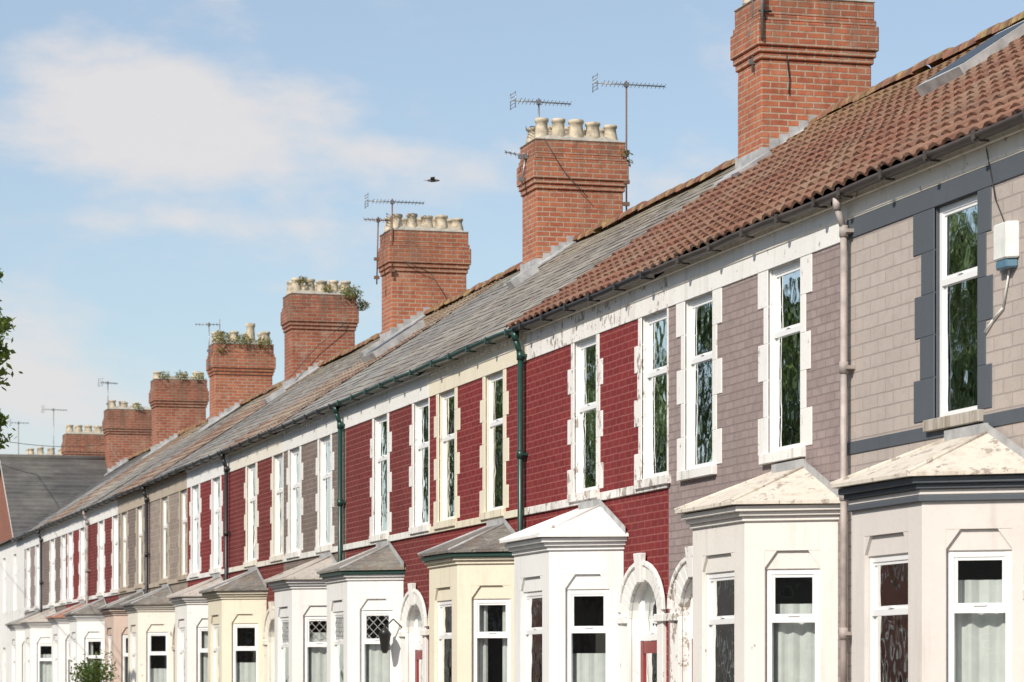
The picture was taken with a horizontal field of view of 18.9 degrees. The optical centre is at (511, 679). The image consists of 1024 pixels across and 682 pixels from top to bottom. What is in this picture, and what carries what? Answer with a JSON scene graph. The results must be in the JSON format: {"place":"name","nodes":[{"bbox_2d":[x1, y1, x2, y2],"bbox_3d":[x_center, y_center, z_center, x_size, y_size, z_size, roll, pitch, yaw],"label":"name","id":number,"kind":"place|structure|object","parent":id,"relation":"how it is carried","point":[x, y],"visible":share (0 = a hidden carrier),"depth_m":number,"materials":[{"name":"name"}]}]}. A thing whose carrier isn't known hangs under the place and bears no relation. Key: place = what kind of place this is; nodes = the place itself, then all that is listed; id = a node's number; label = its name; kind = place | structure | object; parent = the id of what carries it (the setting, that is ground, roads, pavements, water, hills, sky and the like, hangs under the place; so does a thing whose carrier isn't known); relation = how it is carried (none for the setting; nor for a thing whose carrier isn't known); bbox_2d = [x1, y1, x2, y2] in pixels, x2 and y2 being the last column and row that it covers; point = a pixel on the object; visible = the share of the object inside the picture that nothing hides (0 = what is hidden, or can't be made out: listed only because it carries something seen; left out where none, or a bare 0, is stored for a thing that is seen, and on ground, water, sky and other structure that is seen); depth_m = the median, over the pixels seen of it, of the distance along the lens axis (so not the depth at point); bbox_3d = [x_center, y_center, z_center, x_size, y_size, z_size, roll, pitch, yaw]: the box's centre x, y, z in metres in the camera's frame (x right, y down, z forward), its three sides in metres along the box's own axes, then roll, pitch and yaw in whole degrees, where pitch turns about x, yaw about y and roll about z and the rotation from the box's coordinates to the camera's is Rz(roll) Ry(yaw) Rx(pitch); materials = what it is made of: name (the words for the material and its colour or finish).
{"place":"outdoors","nodes":[
{"label":"outdoors","id":0,"kind":"place"},
{"bbox_2d":[251,459,282,558],"bbox_3d":[-4.229,-2.961,53.285,0.006,1.609,3.278,0,0,-15],"label":"window glass","id":1,"kind":"object","parent":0,"point":[280,508],"visible":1,"depth_m":52.36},
{"bbox_2d":[294,442,329,549],"bbox_3d":[-3.200,-2.961,49.492,0.008,1.609,3.198,0,0,-15],"label":"window glass","id":2,"kind":"object","parent":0,"point":[326,500],"visible":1,"depth_m":48.63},
{"bbox_2d":[0,0,1023,454],"label":"sky","id":3,"kind":"structure","parent":0,"point":[167,167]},
{"label":"ground","id":4,"kind":"structure","parent":0,"visible":0},
{"bbox_2d":[0,268,22,448],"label":"street tree","id":5,"kind":"object","parent":4,"relation":"on","point":[5,325],"visible":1,"depth_m":24.63,"materials":[{"name":"green plant"}]},
{"bbox_2d":[0,473,24,681],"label":"walls","id":6,"kind":"structure","parent":4,"relation":"on","point":[9,550],"depth_m":94.69,"materials":[{"name":"white paint"}]},
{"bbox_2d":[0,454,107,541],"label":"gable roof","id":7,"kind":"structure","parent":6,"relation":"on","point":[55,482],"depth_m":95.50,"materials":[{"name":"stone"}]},
{"bbox_2d":[0,450,150,543],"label":"roof","id":8,"kind":"structure","parent":6,"relation":"on","point":[114,472],"depth_m":92.57,"materials":[{"name":"stone"}]},
{"bbox_2d":[102,400,151,475],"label":"brick chimney","id":9,"kind":"object","parent":8,"relation":"on","point":[127,430],"visible":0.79,"depth_m":96.59,"materials":[{"name":"brick"}]},
{"bbox_2d":[21,622,51,681],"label":"bay walls","id":10,"kind":"structure","parent":4,"relation":"on","point":[36,633],"depth_m":82.38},
{"bbox_2d":[25,501,79,615],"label":"walls","id":11,"kind":"structure","parent":4,"relation":"on","point":[32,573],"depth_m":88.01,"materials":[{"name":"brick"}]},
{"bbox_2d":[26,454,150,532],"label":"roof","id":12,"kind":"structure","parent":11,"relation":"on","point":[77,500],"depth_m":89.28,"materials":[{"name":"grey stone"}]},
{"bbox_2d":[141,370,208,458],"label":"brick chimney","id":13,"kind":"object","parent":12,"relation":"on","point":[177,403],"visible":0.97,"depth_m":86.94,"materials":[{"name":"brick"}]},
{"bbox_2d":[48,618,69,681],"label":"bay walls","id":14,"kind":"structure","parent":4,"relation":"on","point":[61,631],"depth_m":76.30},
{"bbox_2d":[65,615,104,681],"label":"bay walls","id":15,"kind":"structure","parent":4,"relation":"on","point":[83,628],"depth_m":72.72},
{"bbox_2d":[65,649,118,681],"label":"garden bush","id":16,"kind":"object","parent":4,"relation":"on","point":[89,673],"visible":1,"depth_m":64.55,"materials":[{"name":"green plant"}]},
{"bbox_2d":[100,609,127,681],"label":"bay walls","id":17,"kind":"structure","parent":4,"relation":"on","point":[116,624],"depth_m":66.64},
{"bbox_2d":[44,437,184,612],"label":"walls","id":18,"kind":"structure","parent":4,"relation":"on","point":[47,570],"depth_m":82.87,"materials":[{"name":"brown brick"}]},
{"bbox_2d":[38,421,207,531],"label":"roof","id":19,"kind":"structure","parent":18,"relation":"on","point":[122,475],"depth_m":82.45,"materials":[{"name":"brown tile"}]},
{"bbox_2d":[66,433,196,608],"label":"walls","id":20,"kind":"structure","parent":4,"relation":"on","point":[76,558],"depth_m":78.49,"materials":[{"name":"red paint"}]},
{"bbox_2d":[64,511,89,604],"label":"stone trim","id":21,"kind":"structure","parent":20,"relation":"attached to","point":[77,522],"depth_m":78.18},
{"bbox_2d":[67,404,244,514],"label":"roof","id":22,"kind":"structure","parent":20,"relation":"on","point":[152,461],"depth_m":79.15,"materials":[{"name":"tile"}]},
{"bbox_2d":[198,323,275,431],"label":"brick chimney","id":23,"kind":"object","parent":22,"relation":"on","point":[239,371],"visible":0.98,"depth_m":77.29,"materials":[{"name":"brick"}]},
{"bbox_2d":[123,605,174,681],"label":"bay walls","id":24,"kind":"structure","parent":4,"relation":"on","point":[143,620],"depth_m":63.06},
{"bbox_2d":[132,632,167,681],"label":"bay window frames","id":25,"kind":"structure","parent":24,"relation":"attached to","point":[157,656],"depth_m":63.20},
{"bbox_2d":[90,425,220,603],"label":"walls","id":26,"kind":"structure","parent":4,"relation":"on","point":[94,556],"depth_m":74.14,"materials":[{"name":"red paint"}]},
{"bbox_2d":[88,500,118,599],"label":"stone trim","id":27,"kind":"structure","parent":26,"relation":"attached to","point":[98,514],"depth_m":73.25,"materials":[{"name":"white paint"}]},
{"bbox_2d":[84,392,269,512],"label":"roof","id":28,"kind":"structure","parent":26,"relation":"on","point":[179,449],"depth_m":74.10,"materials":[{"name":"tile"}]},
{"bbox_2d":[118,433,228,599],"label":"walls","id":29,"kind":"structure","parent":4,"relation":"on","point":[131,544],"depth_m":68.79,"materials":[{"name":"grey brick"}]},
{"bbox_2d":[116,486,149,594],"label":"stone trim","id":30,"kind":"structure","parent":29,"relation":"attached to","point":[130,501],"depth_m":68.54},
{"bbox_2d":[111,364,326,500],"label":"roof","id":31,"kind":"structure","parent":29,"relation":"on","point":[242,415],"depth_m":68.70,"materials":[{"name":"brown tile"}]},
{"bbox_2d":[280,276,370,389],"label":"brick chimney","id":32,"kind":"object","parent":31,"relation":"on","point":[313,315],"visible":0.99,"depth_m":67.76,"materials":[{"name":"brick"}]},
{"bbox_2d":[169,597,207,681],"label":"bay walls","id":33,"kind":"structure","parent":4,"relation":"on","point":[191,614],"depth_m":56.99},
{"bbox_2d":[150,382,311,593],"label":"walls","id":34,"kind":"structure","parent":4,"relation":"on","point":[155,538],"depth_m":63.48,"materials":[{"name":"brick"}]},
{"bbox_2d":[148,471,187,587],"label":"stone trim","id":35,"kind":"structure","parent":34,"relation":"attached to","point":[169,485],"depth_m":63.67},
{"bbox_2d":[149,340,373,480],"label":"roof","id":36,"kind":"structure","parent":34,"relation":"on","point":[287,394],"depth_m":64.17,"materials":[{"name":"tile"}]},
{"bbox_2d":[202,591,267,681],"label":"bay walls","id":37,"kind":"structure","parent":4,"relation":"on","point":[227,610],"depth_m":53.32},
{"bbox_2d":[199,566,267,593],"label":"bay roof","id":38,"kind":"structure","parent":37,"relation":"on","point":[251,579],"depth_m":53.39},
{"bbox_2d":[213,623,257,681],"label":"bay window frames","id":39,"kind":"structure","parent":37,"relation":"attached to","point":[245,652],"depth_m":53.41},
{"bbox_2d":[188,369,344,586],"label":"walls","id":40,"kind":"structure","parent":4,"relation":"on","point":[205,523],"depth_m":59.14,"materials":[{"name":"brick"}]},
{"bbox_2d":[185,454,229,580],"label":"stone trim","id":41,"kind":"structure","parent":40,"relation":"attached to","point":[211,469],"depth_m":58.77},
{"bbox_2d":[179,312,432,473],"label":"roof","id":42,"kind":"structure","parent":40,"relation":"on","point":[338,369],"depth_m":59.33,"materials":[{"name":"tile"}]},
{"bbox_2d":[378,213,470,341],"bbox_3d":[-1.781,-7.229,58.606,1.815,3.257,1.120,0,0,-15],"label":"brick chimney","id":43,"kind":"object","parent":42,"relation":"on","point":[437,246],"visible":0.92,"depth_m":58.20,"materials":[{"name":"brick"}]},
{"bbox_2d":[268,579,326,681],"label":"bay walls","id":44,"kind":"structure","parent":4,"relation":"on","point":[296,601],"depth_m":47.24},
{"bbox_2d":[264,552,336,582],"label":"bay roof","id":45,"kind":"structure","parent":44,"relation":"on","point":[308,570],"depth_m":47.45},
{"bbox_2d":[281,616,326,681],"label":"bay window frames","id":46,"kind":"structure","parent":44,"relation":"attached to","point":[315,648],"depth_m":47.29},
{"bbox_2d":[231,320,440,634],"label":"walls","id":47,"kind":"structure","parent":4,"relation":"on","point":[264,528],"depth_m":53.74,"materials":[{"name":"brick"}]},
{"bbox_2d":[228,431,284,572],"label":"stone trim","id":48,"kind":"structure","parent":47,"relation":"attached to","point":[270,445],"depth_m":53.88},
{"bbox_2d":[262,602,273,681],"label":"door surround","id":49,"kind":"object","parent":47,"relation":"attached to","point":[268,640],"visible":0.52,"depth_m":52.87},
{"bbox_2d":[222,277,504,455],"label":"roof","id":50,"kind":"structure","parent":47,"relation":"on","point":[435,317],"depth_m":54.19,"materials":[{"name":"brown tile"}]},
{"bbox_2d":[319,570,404,681],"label":"bay walls","id":51,"kind":"structure","parent":4,"relation":"on","point":[352,595],"depth_m":43.28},
{"bbox_2d":[317,540,405,573],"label":"bay roof","id":52,"kind":"structure","parent":51,"relation":"on","point":[383,555],"depth_m":43.39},
{"bbox_2d":[334,610,392,681],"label":"bay window frames","id":53,"kind":"structure","parent":51,"relation":"attached to","point":[376,664],"depth_m":43.35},
{"bbox_2d":[284,289,509,571],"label":"walls","id":54,"kind":"structure","parent":4,"relation":"on","point":[309,492],"depth_m":49.24,"materials":[{"name":"grey brick"}]},
{"bbox_2d":[281,406,344,561],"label":"stone trim","id":55,"kind":"structure","parent":54,"relation":"attached to","point":[317,427],"depth_m":49.17,"materials":[{"name":"white paint"}]},
{"bbox_2d":[275,236,599,427],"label":"roof","id":56,"kind":"structure","parent":54,"relation":"on","point":[370,372],"depth_m":49.38,"materials":[{"name":"grey stone"}]},
{"bbox_2d":[503,117,632,285],"bbox_3d":[0.912,-7.233,48.872,1.878,3.267,1.120,0,0,-15],"label":"brick chimney","id":57,"kind":"object","parent":56,"relation":"on","point":[560,209],"visible":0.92,"depth_m":48.46,"materials":[{"name":"brick"}]},
{"bbox_2d":[421,552,513,681],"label":"bay walls","id":58,"kind":"structure","parent":4,"relation":"on","point":[461,581],"depth_m":37.20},
{"bbox_2d":[417,518,515,556],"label":"bay roof","id":59,"kind":"structure","parent":58,"relation":"on","point":[489,535],"depth_m":37.40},
{"bbox_2d":[438,599,510,681],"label":"bay window frames","id":60,"kind":"structure","parent":58,"relation":"attached to","point":[491,640],"depth_m":37.26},
{"bbox_2d":[440,606,451,681],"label":"bay glass","id":61,"kind":"object","parent":60,"relation":"in","point":[446,652],"visible":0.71,"depth_m":38.03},
{"bbox_2d":[346,244,599,681],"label":"walls","id":62,"kind":"structure","parent":4,"relation":"on","point":[358,477],"depth_m":43.60,"materials":[{"name":"brick"}]},
{"bbox_2d":[343,371,430,549],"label":"stone trim","id":63,"kind":"structure","parent":62,"relation":"attached to","point":[412,390],"depth_m":43.80,"materials":[{"name":"white paint"}]},
{"bbox_2d":[377,400,427,533],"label":"window frames","id":64,"kind":"structure","parent":62,"relation":"attached to","point":[419,445],"depth_m":42.41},
{"bbox_2d":[379,406,427,531],"bbox_3d":[-1.509,-2.961,43.247,0.009,1.609,3.278,0,0,-15],"label":"window glass","id":65,"kind":"object","parent":64,"relation":"in","point":[423,472],"visible":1,"depth_m":42.34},
{"bbox_2d":[398,583,427,681],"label":"door surround","id":66,"kind":"object","parent":62,"relation":"attached to","point":[413,597],"visible":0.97,"depth_m":42.77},
{"bbox_2d":[336,182,701,408],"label":"roof","id":67,"kind":"structure","parent":62,"relation":"on","point":[441,343],"depth_m":44.79,"materials":[{"name":"stone"}]},
{"bbox_2d":[585,175,703,236],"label":"ridge tiles","id":68,"kind":"object","parent":67,"relation":"on","point":[609,222],"visible":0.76,"depth_m":45.16,"materials":[{"name":"ceramic"}]},
{"bbox_2d":[430,233,633,547],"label":"walls","id":69,"kind":"structure","parent":4,"relation":"on","point":[469,444],"depth_m":39.22,"materials":[{"name":"brick"}]},
{"bbox_2d":[442,372,502,520],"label":"window frames","id":70,"kind":"structure","parent":69,"relation":"attached to","point":[492,378],"depth_m":40.45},
{"bbox_2d":[445,378,502,517],"bbox_3d":[-0.480,-2.961,39.454,0.008,1.609,3.198,0,0,-15],"label":"window glass","id":71,"kind":"object","parent":70,"relation":"in","point":[497,454],"visible":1,"depth_m":38.57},
{"bbox_2d":[426,330,527,533],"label":"stone trim","id":72,"kind":"structure","parent":69,"relation":"attached to","point":[482,362],"depth_m":38.95,"materials":[{"name":"beige paint"}]},
{"bbox_2d":[512,331,527,531],"bbox_3d":[0.088,-1.360,36.785,0.198,5.620,0.160,0,0,-15],"label":"downpipe","id":73,"kind":"object","parent":69,"relation":"attached to","point":[521,356],"visible":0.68,"depth_m":36.76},
{"bbox_2d":[432,165,734,360],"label":"roof","id":74,"kind":"structure","parent":69,"relation":"on","point":[517,310],"depth_m":40.23,"materials":[{"name":"stone"}]},
{"bbox_2d":[505,537,626,681],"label":"bay walls","id":75,"kind":"structure","parent":4,"relation":"on","point":[553,570],"depth_m":33.25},
{"bbox_2d":[499,499,628,543],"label":"bay roof","id":76,"kind":"structure","parent":75,"relation":"on","point":[595,518],"depth_m":33.37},
{"bbox_2d":[524,589,608,681],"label":"bay window frames","id":77,"kind":"structure","parent":75,"relation":"in","point":[587,635],"depth_m":33.34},
{"bbox_2d":[527,598,541,681],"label":"bay glass","id":78,"kind":"object","parent":77,"relation":"in","point":[534,657],"visible":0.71,"depth_m":34.11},
{"bbox_2d":[528,135,816,681],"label":"walls","id":79,"kind":"structure","parent":4,"relation":"on","point":[643,518],"depth_m":33.49,"materials":[{"name":"brick"}]},
{"bbox_2d":[524,273,670,514],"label":"stone trim","id":80,"kind":"structure","parent":79,"relation":"attached to","point":[639,300],"depth_m":33.80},
{"bbox_2d":[578,310,666,491],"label":"window frames","id":81,"kind":"structure","parent":79,"relation":"attached to","point":[655,318],"depth_m":32.38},
{"bbox_2d":[581,318,666,488],"bbox_3d":[1.215,-2.961,33.210,0.009,1.609,3.278,0,0,-15],"label":"window glass","id":82,"kind":"object","parent":81,"relation":"in","point":[658,402],"visible":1,"depth_m":32.29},
{"bbox_2d":[617,553,665,681],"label":"door surround","id":83,"kind":"object","parent":79,"relation":"attached to","point":[642,571],"visible":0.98,"depth_m":32.70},
{"bbox_2d":[638,583,656,681],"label":"door","id":84,"kind":"structure","parent":79,"relation":"attached to","point":[646,644],"depth_m":32.68,"materials":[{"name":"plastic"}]},
{"bbox_2d":[643,589,656,681],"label":"door glass","id":85,"kind":"object","parent":84,"relation":"in","point":[649,609],"visible":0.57,"depth_m":32.49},
{"bbox_2d":[505,39,987,336],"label":"roof","id":86,"kind":"structure","parent":79,"relation":"on","point":[686,223],"depth_m":34.66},
{"bbox_2d":[512,268,653,330],"bbox_3d":[0.763,-4.181,34.088,0.136,0.082,5.400,0,0,-15],"label":"gutter","id":87,"kind":"object","parent":86,"relation":"attached to","point":[609,290],"visible":0.99,"depth_m":33.72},
{"bbox_2d":[714,0,878,185],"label":"brick chimney","id":88,"kind":"object","parent":86,"relation":"on","point":[830,48],"visible":0.65,"depth_m":38.36,"materials":[{"name":"brick"}]},
{"bbox_2d":[817,17,1012,119],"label":"ridge tiles","id":89,"kind":"object","parent":86,"relation":"on","point":[932,61],"visible":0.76,"depth_m":34.94,"materials":[{"name":"ceramic"}]},
{"bbox_2d":[681,504,839,681],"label":"bay walls","id":90,"kind":"structure","parent":4,"relation":"on","point":[749,546],"depth_m":27.15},
{"bbox_2d":[674,459,839,513],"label":"bay roof","id":91,"kind":"structure","parent":90,"relation":"on","point":[799,482],"depth_m":27.30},
{"bbox_2d":[707,569,819,681],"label":"bay window frames","id":92,"kind":"structure","parent":90,"relation":"in","point":[792,625],"depth_m":27.20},
{"bbox_2d":[711,579,733,681],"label":"bay glass","id":93,"kind":"object","parent":92,"relation":"in","point":[722,652],"visible":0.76,"depth_m":27.96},
{"bbox_2d":[669,155,910,681],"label":"walls","id":94,"kind":"structure","parent":4,"relation":"on","point":[740,333],"depth_m":29.14,"materials":[{"name":"brick"}]},
{"bbox_2d":[666,546,692,681],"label":"door surround","id":95,"kind":"object","parent":94,"relation":"attached to","point":[682,576],"visible":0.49,"depth_m":31.14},
{"bbox_2d":[689,261,799,468],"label":"window frames","id":96,"kind":"structure","parent":94,"relation":"attached to","point":[777,274],"depth_m":28.62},
{"bbox_2d":[693,270,800,464],"bbox_3d":[2.242,-2.961,29.417,0.010,1.609,3.198,0,0,-15],"label":"window glass","id":97,"kind":"object","parent":96,"relation":"in","point":[788,388],"visible":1,"depth_m":28.52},
{"bbox_2d":[664,199,846,480],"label":"stone trim","id":98,"kind":"structure","parent":94,"relation":"attached to","point":[765,251],"depth_m":28.82,"materials":[{"name":"white paint"}]},
{"bbox_2d":[651,35,1023,265],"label":"roof","id":99,"kind":"structure","parent":94,"relation":"on","point":[810,180],"depth_m":28.96,"materials":[{"name":"brown ceramic"}]},
{"bbox_2d":[650,195,830,274],"bbox_3d":[2.124,-4.181,29.069,0.136,0.082,5.000,0,0,-15],"label":"gutter","id":100,"kind":"object","parent":99,"relation":"attached to","point":[775,219],"visible":0.99,"depth_m":28.76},
{"bbox_2d":[915,20,1023,96],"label":"roof window","id":101,"kind":"structure","parent":99,"relation":"attached to","point":[977,55],"depth_m":30.15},
{"bbox_2d":[838,474,1023,681],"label":"bay walls","id":102,"kind":"structure","parent":4,"relation":"on","point":[927,523],"depth_m":23.28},
{"bbox_2d":[830,423,1023,488],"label":"bay roof","id":103,"kind":"structure","parent":102,"relation":"on","point":[981,449],"depth_m":23.48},
{"bbox_2d":[870,550,1011,681],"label":"bay window frames","id":104,"kind":"structure","parent":102,"relation":"in","point":[979,616],"depth_m":23.32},
{"bbox_2d":[875,563,907,681],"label":"bay glass","id":105,"kind":"object","parent":104,"relation":"in","point":[891,648],"visible":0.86,"depth_m":24.07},
{"bbox_2d":[848,118,1023,681],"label":"walls","id":106,"kind":"structure","parent":4,"relation":"on","point":[884,278],"depth_m":25.58,"materials":[{"name":"brick"}]},
{"bbox_2d":[833,198,854,681],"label":"downpipe","id":107,"kind":"object","parent":106,"relation":"attached to","point":[844,366],"visible":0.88,"depth_m":26.55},
{"bbox_2d":[825,56,1023,205],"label":"roof","id":108,"kind":"structure","parent":106,"relation":"on","point":[999,97],"depth_m":25.35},
{"bbox_2d":[826,108,1023,201],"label":"gutter","id":109,"kind":"object","parent":108,"relation":"attached to","point":[973,137],"visible":1,"depth_m":24.49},
{"bbox_2d":[842,122,1023,454],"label":"stone trim","id":110,"kind":"structure","parent":106,"relation":"attached to","point":[920,193],"depth_m":24.84,"materials":[{"name":"grey paint"}]},
{"bbox_2d":[940,194,976,416],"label":"window frames","id":111,"kind":"structure","parent":106,"relation":"attached to","point":[955,207],"depth_m":24.78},
{"bbox_2d":[945,205,977,411],"bbox_3d":[3.906,-2.961,23.284,0.008,1.609,3.148,0,0,-15],"label":"window glass","id":112,"kind":"object","parent":111,"relation":"in","point":[961,322],"visible":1,"depth_m":24.48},
{"bbox_2d":[984,148,1019,332],"bbox_3d":[3.723,-3.407,23.545,0.090,1.429,0.607,0,0,-15],"label":"burglar alarm box","id":113,"kind":"object","parent":106,"relation":"attached to","point":[1006,244],"visible":1,"depth_m":23.34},
{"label":"roof","id":114,"kind":"object","parent":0,"visible":0},
{"bbox_2d":[61,425,104,455],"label":"brick chimney","id":115,"kind":"object","parent":114,"relation":"on","point":[87,437],"visible":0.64,"depth_m":106.34,"materials":[{"name":"brick"}]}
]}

